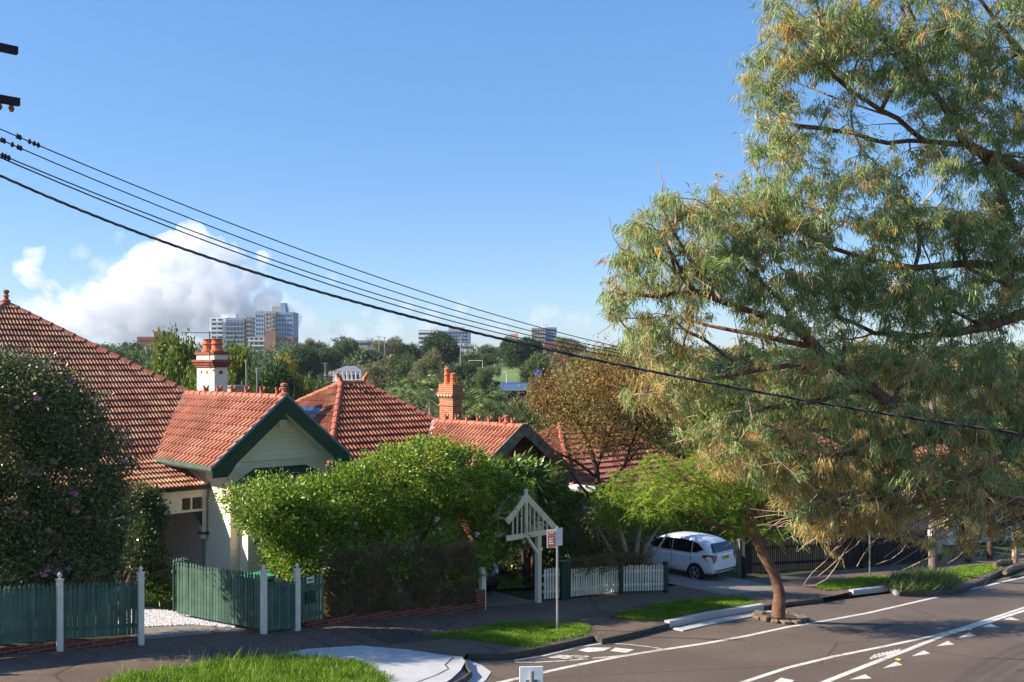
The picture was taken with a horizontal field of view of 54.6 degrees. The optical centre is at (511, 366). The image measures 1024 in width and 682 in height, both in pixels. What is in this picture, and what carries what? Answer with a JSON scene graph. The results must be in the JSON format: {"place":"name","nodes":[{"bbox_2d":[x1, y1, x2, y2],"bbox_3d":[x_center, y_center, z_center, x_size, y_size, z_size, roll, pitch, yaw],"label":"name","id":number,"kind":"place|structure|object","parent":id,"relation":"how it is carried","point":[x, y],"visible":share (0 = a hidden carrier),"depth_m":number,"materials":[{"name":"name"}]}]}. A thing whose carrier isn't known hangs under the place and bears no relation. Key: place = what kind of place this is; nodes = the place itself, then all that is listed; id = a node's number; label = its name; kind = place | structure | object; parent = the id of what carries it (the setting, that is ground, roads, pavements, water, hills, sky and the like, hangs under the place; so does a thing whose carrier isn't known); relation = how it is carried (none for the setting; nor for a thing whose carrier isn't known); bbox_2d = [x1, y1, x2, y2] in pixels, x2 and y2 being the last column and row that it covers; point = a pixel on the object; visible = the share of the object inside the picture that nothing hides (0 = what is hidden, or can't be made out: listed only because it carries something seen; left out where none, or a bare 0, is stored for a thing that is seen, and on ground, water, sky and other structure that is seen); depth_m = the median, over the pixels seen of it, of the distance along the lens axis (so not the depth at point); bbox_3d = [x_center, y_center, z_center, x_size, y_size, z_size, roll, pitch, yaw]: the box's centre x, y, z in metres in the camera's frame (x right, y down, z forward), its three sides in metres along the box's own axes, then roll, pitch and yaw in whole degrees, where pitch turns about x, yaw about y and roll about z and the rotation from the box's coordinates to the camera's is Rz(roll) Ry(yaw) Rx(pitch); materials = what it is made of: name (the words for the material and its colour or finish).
{"place":"outdoors","nodes":[
{"label":"outdoors","id":0,"kind":"place"},
{"bbox_2d":[118,624,247,639],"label":"driveway","id":1,"kind":"structure","parent":0,"point":[153,632],"depth_m":22.34,"materials":[{"name":"grey concrete"}]},
{"bbox_2d":[118,607,234,626],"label":"pebbles","id":2,"kind":"object","parent":1,"relation":"on","point":[153,616],"visible":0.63,"depth_m":23.30,"materials":[{"name":"white gravel"}]},
{"bbox_2d":[88,650,396,681],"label":"grass","id":3,"kind":"structure","parent":0,"point":[192,675],"depth_m":19.06,"materials":[{"name":"green plant"}]},
{"bbox_2d":[444,366,520,380],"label":"sports field","id":4,"kind":"structure","parent":0,"point":[512,374],"depth_m":265.23,"materials":[{"name":"green plant"}]},
{"bbox_2d":[486,591,534,606],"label":"driveway","id":5,"kind":"structure","parent":0,"point":[493,598],"depth_m":29.02,"materials":[{"name":"grey concrete"}]},
{"bbox_2d":[405,532,498,593],"bbox_3d":[-2.147,6.030,30.591,2.000,1.600,3.939,0,0,-40],"label":"parked car","id":6,"kind":"object","parent":5,"relation":"on","point":[492,584],"visible":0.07,"depth_m":29.48,"materials":[{"name":"black"}]},
{"bbox_2d":[424,618,598,647],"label":"grass","id":7,"kind":"structure","parent":0,"point":[509,634],"depth_m":24.35,"materials":[{"name":"green plant"}]},
{"bbox_2d":[547,526,562,627],"bbox_3d":[1.099,5.442,25.246,0.439,2.720,0.124,0,0,-34],"label":"parking sign","id":8,"kind":"object","parent":7,"relation":"on","point":[554,538],"visible":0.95,"depth_m":25.29,"materials":[{"name":"metal"}]},
{"bbox_2d":[0,356,1023,646],"bbox_3d":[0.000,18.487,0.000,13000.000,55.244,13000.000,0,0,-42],"label":"ground","id":9,"kind":"structure","parent":0,"point":[530,594],"depth_m":41.27,"materials":[{"name":"green plant"}]},
{"bbox_2d":[0,566,144,655],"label":"picket fence","id":10,"kind":"object","parent":9,"relation":"on","point":[42,614],"visible":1,"depth_m":20.01,"materials":[{"name":"wood"}]},
{"bbox_2d":[0,339,148,614],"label":"camellia bush","id":11,"kind":"object","parent":9,"relation":"on","point":[31,431],"visible":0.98,"depth_m":20.82,"materials":[{"name":"green plant"}]},
{"bbox_2d":[114,478,176,614],"bbox_3d":[-9.232,4.426,24.841,1.792,3.371,1.995,0,0,-42],"label":"climbing shrub","id":12,"kind":"object","parent":9,"relation":"on","point":[151,555],"visible":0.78,"depth_m":24.56,"materials":[{"name":"green plant"}]},
{"bbox_2d":[144,569,172,608],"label":"border plant","id":13,"kind":"object","parent":9,"relation":"on","point":[163,595],"visible":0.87,"depth_m":24.53,"materials":[{"name":"green plant"}]},
{"bbox_2d":[149,322,198,386],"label":"tree","id":14,"kind":"object","parent":9,"relation":"on","point":[170,363],"visible":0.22,"depth_m":77.17,"materials":[{"name":"green plant"}]},
{"bbox_2d":[0,289,354,599],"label":"house","id":15,"kind":"structure","parent":9,"relation":"on","point":[207,437],"depth_m":29.14,"materials":[{"name":"tile"}]},
{"bbox_2d":[210,313,245,350],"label":"apartment tower","id":16,"kind":"structure","parent":9,"relation":"on","point":[227,325],"depth_m":638.98,"materials":[{"name":"white paint"}]},
{"bbox_2d":[224,333,254,391],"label":"tree","id":17,"kind":"object","parent":9,"relation":"on","point":[239,357],"visible":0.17,"depth_m":82.30,"materials":[{"name":"green plant"}]},
{"bbox_2d":[246,311,264,346],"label":"apartment tower","id":18,"kind":"structure","parent":9,"relation":"on","point":[255,325],"depth_m":638.78,"materials":[{"name":"white concrete"}]},
{"bbox_2d":[248,331,297,356],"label":"apartment tower","id":19,"kind":"structure","parent":9,"relation":"on","point":[269,338],"depth_m":595.98,"materials":[{"name":"white paint"}]},
{"bbox_2d":[249,353,301,399],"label":"tree","id":20,"kind":"object","parent":9,"relation":"on","point":[272,376],"visible":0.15,"depth_m":79.87,"materials":[{"name":"green plant"}]},
{"bbox_2d":[265,303,297,336],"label":"apartment tower","id":21,"kind":"structure","parent":9,"relation":"on","point":[282,320],"depth_m":634.98,"materials":[{"name":"white concrete"}]},
{"bbox_2d":[259,563,323,633],"bbox_3d":[-5.098,5.410,23.117,1.684,1.807,0.182,0,0,-42],"label":"picket fence","id":22,"kind":"object","parent":9,"relation":"on","point":[295,604],"visible":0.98,"depth_m":23.06,"materials":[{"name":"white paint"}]},
{"bbox_2d":[177,561,259,628],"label":"open gate","id":23,"kind":"structure","parent":22,"relation":"attached to","point":[218,594],"depth_m":23.15,"materials":[{"name":"green wood"}]},
{"bbox_2d":[269,347,313,397],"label":"tree","id":24,"kind":"object","parent":9,"relation":"on","point":[301,385],"visible":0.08,"depth_m":85.80,"materials":[{"name":"green plant"}]},
{"bbox_2d":[282,344,324,381],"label":"tree","id":25,"kind":"object","parent":9,"relation":"on","point":[307,360],"visible":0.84,"depth_m":228.53,"materials":[{"name":"green plant"}]},
{"bbox_2d":[315,347,341,376],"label":"tree","id":26,"kind":"object","parent":9,"relation":"on","point":[331,358],"visible":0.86,"depth_m":277.82,"materials":[{"name":"green plant"}]},
{"bbox_2d":[328,335,362,361],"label":"tree","id":27,"kind":"object","parent":9,"relation":"on","point":[345,346],"visible":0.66,"depth_m":336.65,"materials":[{"name":"green plant"}]},
{"bbox_2d":[333,366,363,382],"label":"house","id":28,"kind":"structure","parent":9,"relation":"on","point":[349,372],"depth_m":261.99,"materials":[{"name":"white paint"}]},
{"bbox_2d":[209,427,541,601],"bbox_3d":[-3.141,4.140,26.895,9.950,4.985,3.208,0,0,-42],"label":"flowering hedge","id":29,"kind":"object","parent":9,"relation":"on","point":[293,526],"visible":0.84,"depth_m":26.14,"materials":[{"name":"green plant"}]},
{"bbox_2d":[361,357,401,389],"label":"tree","id":30,"kind":"object","parent":9,"relation":"on","point":[377,376],"visible":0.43,"depth_m":148.97,"materials":[{"name":"green plant"}]},
{"bbox_2d":[371,335,402,357],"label":"tree","id":31,"kind":"object","parent":9,"relation":"on","point":[390,342],"visible":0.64,"depth_m":358.58,"materials":[{"name":"green plant"}]},
{"bbox_2d":[302,531,482,624],"bbox_3d":[-2.999,5.672,25.802,5.819,3.163,1.766,0,0,-42],"label":"clipped hedge","id":32,"kind":"object","parent":9,"relation":"on","point":[420,590],"visible":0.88,"depth_m":25.43,"materials":[{"name":"green plant"}]},
{"bbox_2d":[385,350,415,382],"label":"tree","id":33,"kind":"object","parent":9,"relation":"on","point":[402,366],"visible":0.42,"depth_m":218.48,"materials":[{"name":"green plant"}]},
{"bbox_2d":[390,341,426,364],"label":"tree","id":34,"kind":"object","parent":9,"relation":"on","point":[405,348],"visible":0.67,"depth_m":287.47,"materials":[{"name":"green plant"}]},
{"bbox_2d":[385,378,464,419],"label":"palm tree","id":35,"kind":"object","parent":9,"relation":"on","point":[413,396],"visible":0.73,"depth_m":59.52,"materials":[{"name":"green plant"}]},
{"bbox_2d":[407,346,442,413],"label":"tree","id":36,"kind":"object","parent":9,"relation":"on","point":[429,361],"visible":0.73,"depth_m":188.13,"materials":[{"name":"green plant"}]},
{"bbox_2d":[295,367,577,573],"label":"house","id":37,"kind":"structure","parent":9,"relation":"on","point":[353,417],"depth_m":36.02,"materials":[{"name":"tile"}]},
{"bbox_2d":[399,370,474,416],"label":"palm tree","id":38,"kind":"object","parent":9,"relation":"on","point":[436,379],"visible":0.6,"depth_m":71.74,"materials":[{"name":"green plant"}]},
{"bbox_2d":[420,330,462,371],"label":"tree","id":39,"kind":"object","parent":9,"relation":"on","point":[447,343],"visible":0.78,"depth_m":307.61,"materials":[{"name":"green plant"}]},
{"bbox_2d":[418,327,470,354],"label":"office block","id":40,"kind":"structure","parent":9,"relation":"on","point":[455,333],"depth_m":561.90,"materials":[{"name":"white paint"}]},
{"bbox_2d":[439,361,477,388],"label":"tree","id":41,"kind":"object","parent":9,"relation":"on","point":[468,369],"visible":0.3,"depth_m":227.70,"materials":[{"name":"green plant"}]},
{"bbox_2d":[457,351,497,366],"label":"tree","id":42,"kind":"object","parent":9,"relation":"on","point":[489,359],"visible":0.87,"depth_m":328.09,"materials":[{"name":"green plant"}]},
{"bbox_2d":[437,389,527,423],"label":"palm tree","id":43,"kind":"object","parent":9,"relation":"on","point":[484,405],"visible":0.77,"depth_m":61.52,"materials":[{"name":"green plant"}]},
{"bbox_2d":[474,366,501,393],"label":"tree","id":44,"kind":"object","parent":9,"relation":"on","point":[484,379],"visible":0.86,"depth_m":199.35,"materials":[{"name":"green plant"}]},
{"bbox_2d":[0,553,1023,681],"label":"footpath","id":45,"kind":"structure","parent":9,"relation":"on","point":[78,668],"depth_m":23.00,"materials":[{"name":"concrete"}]},
{"bbox_2d":[0,43,19,111],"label":"power pole","id":46,"kind":"object","parent":45,"relation":"on","point":[11,101],"visible":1,"depth_m":15.97,"materials":[{"name":"black wood"}]},
{"bbox_2d":[0,174,1023,434],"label":"bundled cable","id":47,"kind":"object","parent":46,"relation":"attached to","point":[494,336],"visible":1,"depth_m":16.75,"materials":[{"name":"black rubber"}]},
{"bbox_2d":[274,645,464,681],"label":"concrete ramp","id":48,"kind":"structure","parent":45,"relation":"on","point":[410,665],"depth_m":20.89,"materials":[{"name":"grey concrete"}]},
{"bbox_2d":[301,602,475,627],"bbox_3d":[-2.989,6.377,25.483,5.502,0.730,0.300,0,0,-42],"label":"brick edging","id":49,"kind":"object","parent":45,"relation":"on","point":[385,615],"visible":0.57,"depth_m":25.20,"materials":[{"name":"red brick"}]},
{"bbox_2d":[350,624,438,643],"bbox_3d":[-2.823,6.322,23.458,1.400,0.125,1.900,0,0,-42],"label":"path patch","id":50,"kind":"object","parent":45,"relation":"on","point":[405,636],"visible":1,"depth_m":23.42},
{"bbox_2d":[143,563,1000,663],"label":"leaf litter","id":51,"kind":"object","parent":45,"relation":"on","point":[503,618],"visible":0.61,"depth_m":25.82,"materials":[{"name":"brown plant"}]},
{"bbox_2d":[479,489,556,609],"bbox_3d":[0.006,5.311,28.601,3.046,3.570,0.900,0,0,-42],"label":"garden arbor","id":52,"kind":"object","parent":9,"relation":"on","point":[535,531],"visible":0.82,"depth_m":28.80,"materials":[{"name":"white wood"}]},
{"bbox_2d":[470,446,574,589],"bbox_3d":[0.264,4.874,31.395,2.642,4.768,4.282,0,0,36],"label":"frangipani","id":53,"kind":"object","parent":9,"relation":"on","point":[550,488],"visible":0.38,"depth_m":31.54,"materials":[{"name":"green plant"}]},
{"bbox_2d":[499,336,546,368],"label":"tree","id":54,"kind":"object","parent":9,"relation":"on","point":[517,354],"visible":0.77,"depth_m":277.17,"materials":[{"name":"green plant"}]},
{"bbox_2d":[516,403,550,432],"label":"tree","id":55,"kind":"object","parent":9,"relation":"on","point":[529,416],"visible":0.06,"depth_m":83.18,"materials":[{"name":"green plant"}]},
{"bbox_2d":[518,350,555,391],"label":"tree","id":56,"kind":"object","parent":9,"relation":"on","point":[533,362],"visible":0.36,"depth_m":207.56,"materials":[{"name":"green plant"}]},
{"bbox_2d":[494,519,591,581],"bbox_3d":[0.833,6.540,34.345,4.262,2.524,3.300,0,0,12],"label":"garden shrub","id":57,"kind":"object","parent":9,"relation":"on","point":[509,566],"visible":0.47,"depth_m":34.12,"materials":[{"name":"green plant"}]},
{"bbox_2d":[531,324,556,342],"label":"apartment tower","id":58,"kind":"structure","parent":9,"relation":"on","point":[545,331],"depth_m":640.90,"materials":[{"name":"white paint"}]},
{"bbox_2d":[525,367,566,431],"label":"tree","id":59,"kind":"object","parent":9,"relation":"on","point":[536,398],"visible":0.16,"depth_m":118.86,"materials":[{"name":"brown plant"}]},
{"bbox_2d":[95,337,1023,395],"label":"distant woodland","id":60,"kind":"object","parent":9,"relation":"on","point":[258,357],"visible":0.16,"depth_m":323.68,"materials":[{"name":"green plant"}]},
{"bbox_2d":[567,343,621,420],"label":"tree","id":61,"kind":"object","parent":9,"relation":"on","point":[574,364],"visible":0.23,"depth_m":169.84,"materials":[{"name":"brown plant"}]},
{"bbox_2d":[562,494,655,584],"bbox_3d":[3.457,5.952,34.251,3.349,3.187,2.254,0,0,-42],"label":"yard shrub","id":62,"kind":"object","parent":9,"relation":"on","point":[614,544],"visible":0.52,"depth_m":33.84,"materials":[{"name":"green plant"}]},
{"bbox_2d":[508,333,715,546],"bbox_3d":[3.369,3.169,36.143,8.343,8.958,5.020,0,0,-17],"label":"autumn tree","id":63,"kind":"object","parent":9,"relation":"on","point":[571,416],"visible":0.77,"depth_m":35.69,"materials":[{"name":"brown plant"}]},
{"bbox_2d":[559,560,668,600],"bbox_3d":[3.183,6.676,31.160,4.688,1.724,0.448,0,0,-38],"label":"picket fence","id":64,"kind":"object","parent":9,"relation":"on","point":[567,588],"visible":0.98,"depth_m":31.18,"materials":[{"name":"white paint"}]},
{"bbox_2d":[542,567,559,598],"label":"picket gate","id":65,"kind":"structure","parent":64,"relation":"attached to","point":[548,575],"depth_m":29.34,"materials":[{"name":"white paint"}]},
{"bbox_2d":[565,546,651,594],"bbox_3d":[3.052,6.496,31.389,4.325,1.618,1.046,0,0,-42],"label":"ivy","id":66,"kind":"object","parent":64,"relation":"on","point":[608,560],"visible":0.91,"depth_m":31.15,"materials":[{"name":"green plant"}]},
{"bbox_2d":[577,470,683,577],"bbox_3d":[3.886,5.144,32.599,3.483,3.565,2.918,0,0,-42],"label":"garden tree","id":67,"kind":"object","parent":9,"relation":"on","point":[621,486],"visible":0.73,"depth_m":32.35,"materials":[{"name":"green plant"}]},
{"bbox_2d":[538,420,724,563],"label":"house","id":68,"kind":"structure","parent":9,"relation":"on","point":[586,479],"depth_m":43.98,"materials":[{"name":"red tile"}]},
{"bbox_2d":[552,483,763,563],"bbox_3d":[5.974,6.519,39.978,11.457,4.656,2.074,0,0,-33],"label":"clipped hedge","id":69,"kind":"object","parent":9,"relation":"on","point":[575,497],"visible":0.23,"depth_m":39.64,"materials":[{"name":"green plant"}]},
{"bbox_2d":[646,412,698,458],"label":"tree","id":70,"kind":"object","parent":9,"relation":"on","point":[672,442],"visible":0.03,"depth_m":73.13,"materials":[{"name":"green plant"}]},
{"bbox_2d":[349,374,1023,543],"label":"valley scrub","id":71,"kind":"object","parent":9,"relation":"on","point":[1000,540],"visible":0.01,"depth_m":184.22,"materials":[{"name":"green plant"}]},
{"bbox_2d":[680,373,752,458],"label":"tree","id":72,"kind":"object","parent":9,"relation":"on","point":[730,403],"visible":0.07,"depth_m":68.65,"materials":[{"name":"green plant"}]},
{"bbox_2d":[702,345,762,381],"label":"tree","id":73,"kind":"object","parent":9,"relation":"on","point":[746,357],"visible":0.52,"depth_m":236.18,"materials":[{"name":"green plant"}]},
{"bbox_2d":[729,473,817,559],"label":"clipped hedge","id":74,"kind":"object","parent":9,"relation":"on","point":[765,519],"visible":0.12,"depth_m":42.58,"materials":[{"name":"green plant"}]},
{"bbox_2d":[682,423,909,536],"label":"house","id":75,"kind":"structure","parent":9,"relation":"on","point":[701,463],"depth_m":54.38,"materials":[{"name":"brick"}]},
{"bbox_2d":[742,536,863,577],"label":"paling fence","id":76,"kind":"object","parent":9,"relation":"on","point":[816,557],"visible":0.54,"depth_m":40.40,"materials":[{"name":"brown wood"}]},
{"bbox_2d":[593,0,1023,588],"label":"gum tree","id":77,"kind":"object","parent":9,"relation":"on","point":[943,482],"visible":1,"depth_m":21.31,"materials":[{"name":"green plant"}]},
{"bbox_2d":[871,527,927,566],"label":"paling fence","id":78,"kind":"object","parent":9,"relation":"on","point":[881,548],"visible":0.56,"depth_m":44.94,"materials":[{"name":"brown wood"}]},
{"bbox_2d":[917,351,955,570],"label":"power pole","id":79,"kind":"object","parent":9,"relation":"on","point":[932,561],"visible":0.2,"depth_m":41.29,"materials":[{"name":"grey wood"}]},
{"bbox_2d":[0,157,777,369],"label":"overhead wire","id":80,"kind":"object","parent":79,"relation":"attached to","point":[300,274],"visible":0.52,"depth_m":19.92,"materials":[{"name":"black metal"}]},
{"bbox_2d":[0,137,782,369],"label":"overhead wire","id":81,"kind":"object","parent":79,"relation":"attached to","point":[17,146],"visible":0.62,"depth_m":19.23,"materials":[{"name":"black metal"}]},
{"bbox_2d":[0,129,907,371],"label":"overhead wire","id":82,"kind":"object","parent":79,"relation":"attached to","point":[19,137],"visible":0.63,"depth_m":19.30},
{"bbox_2d":[0,152,924,368],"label":"overhead wire","id":83,"kind":"object","parent":79,"relation":"attached to","point":[5,156],"visible":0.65,"depth_m":19.53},
{"bbox_2d":[866,428,1022,544],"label":"house","id":84,"kind":"structure","parent":9,"relation":"on","point":[944,542],"depth_m":61.68,"materials":[{"name":"red tile"}]},
{"bbox_2d":[0,0,1023,356],"label":"sky","id":85,"kind":"structure","parent":0,"point":[478,154],"materials":[{"name":"blue"}]},
{"bbox_2d":[608,595,760,621],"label":"grass","id":86,"kind":"structure","parent":0,"point":[669,610],"depth_m":29.50,"materials":[{"name":"green plant"}]},
{"bbox_2d":[641,565,786,594],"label":"driveway","id":87,"kind":"structure","parent":0,"point":[724,585],"depth_m":35.13,"materials":[{"name":"grey concrete"}]},
{"bbox_2d":[632,531,735,579],"bbox_3d":[6.417,7.036,37.449,2.000,1.600,3.939,0,0,-44],"label":"parked car","id":88,"kind":"object","parent":87,"relation":"on","point":[697,555],"visible":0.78,"depth_m":36.30,"materials":[{"name":"white metal"}]},
{"bbox_2d":[463,575,1023,681],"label":"road","id":89,"kind":"structure","parent":0,"point":[990,654],"depth_m":25.50,"materials":[{"name":"grey asphalt"}]},
{"bbox_2d":[447,659,490,681],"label":"gutter","id":90,"kind":"object","parent":89,"relation":"on","point":[480,673],"visible":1,"depth_m":20.74,"materials":[{"name":"concrete"}]},
{"bbox_2d":[519,666,542,681],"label":"street sign","id":91,"kind":"object","parent":89,"relation":"on","point":[530,673],"visible":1,"depth_m":12.03,"materials":[{"name":"grey metal"}]},
{"bbox_2d":[467,622,668,659],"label":"kerb","id":92,"kind":"structure","parent":89,"relation":"on","point":[559,645],"depth_m":23.79,"materials":[{"name":"grey concrete"}]},
{"bbox_2d":[664,603,763,627],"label":"kerb","id":93,"kind":"structure","parent":89,"relation":"on","point":[687,619],"depth_m":28.96,"materials":[{"name":"concrete"}]},
{"bbox_2d":[672,610,770,630],"bbox_3d":[6.233,7.426,28.863,0.446,0.628,5.340,0,0,42],"label":"gutter","id":94,"kind":"object","parent":89,"relation":"on","point":[708,622],"visible":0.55,"depth_m":28.27,"materials":[{"name":"concrete"}]},
{"bbox_2d":[498,576,1023,681],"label":"edge line","id":95,"kind":"object","parent":89,"relation":"on","point":[556,669],"visible":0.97,"depth_m":26.31,"materials":[{"name":"white paint"}]},
{"bbox_2d":[751,610,809,624],"bbox_3d":[8.033,7.479,29.679,1.860,0.290,1.555,0,0,-42],"label":"stone edging","id":96,"kind":"object","parent":89,"relation":"on","point":[758,615],"visible":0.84,"depth_m":29.22,"materials":[{"name":"beige stone"}]},
{"bbox_2d":[762,613,797,619],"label":"tree pit soil","id":97,"kind":"object","parent":96,"relation":"in","point":[788,616],"visible":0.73,"depth_m":29.67,"materials":[{"name":"brown soil"}]},
{"bbox_2d":[622,429,817,617],"bbox_3d":[6.191,4.595,28.701,7.113,5.543,3.012,0,0,-32],"label":"street tree","id":98,"kind":"object","parent":97,"relation":"on","point":[754,534],"visible":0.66,"depth_m":28.18,"materials":[{"name":"green plant"}]},
{"bbox_2d":[823,618,903,634],"bbox_3d":[10.517,7.694,29.377,3.922,0.349,0.797,0,0,-44],"label":"road patch","id":99,"kind":"object","parent":89,"relation":"on","point":[850,629],"visible":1,"depth_m":29.27,"materials":[{"name":"grey asphalt"}]},
{"bbox_2d":[741,607,1023,681],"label":"line","id":100,"kind":"object","parent":89,"relation":"on","point":[800,664],"visible":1,"depth_m":25.99,"materials":[{"name":"white paint"}]},
{"bbox_2d":[821,610,1023,681],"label":"line","id":101,"kind":"object","parent":89,"relation":"on","point":[890,656],"visible":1,"depth_m":26.19,"materials":[{"name":"white paint"}]},
{"bbox_2d":[898,563,1022,596],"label":"kerb","id":102,"kind":"structure","parent":89,"relation":"on","point":[973,584],"depth_m":37.58,"materials":[{"name":"grey concrete"}]},
{"bbox_2d":[810,574,889,590],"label":"grass","id":103,"kind":"structure","parent":0,"point":[847,583],"depth_m":37.31,"materials":[{"name":"green plant"}]},
{"bbox_2d":[937,563,1003,581],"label":"grass","id":104,"kind":"structure","parent":0,"point":[980,570],"depth_m":44.18,"materials":[{"name":"green plant"}]},
{"bbox_2d":[878,563,968,592],"bbox_3d":[16.122,8.202,38.623,2.881,1.183,7.436,0,0,33],"label":"grass clump","id":105,"kind":"object","parent":104,"relation":"on","point":[936,580],"visible":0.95,"depth_m":37.49,"materials":[{"name":"green plant"}]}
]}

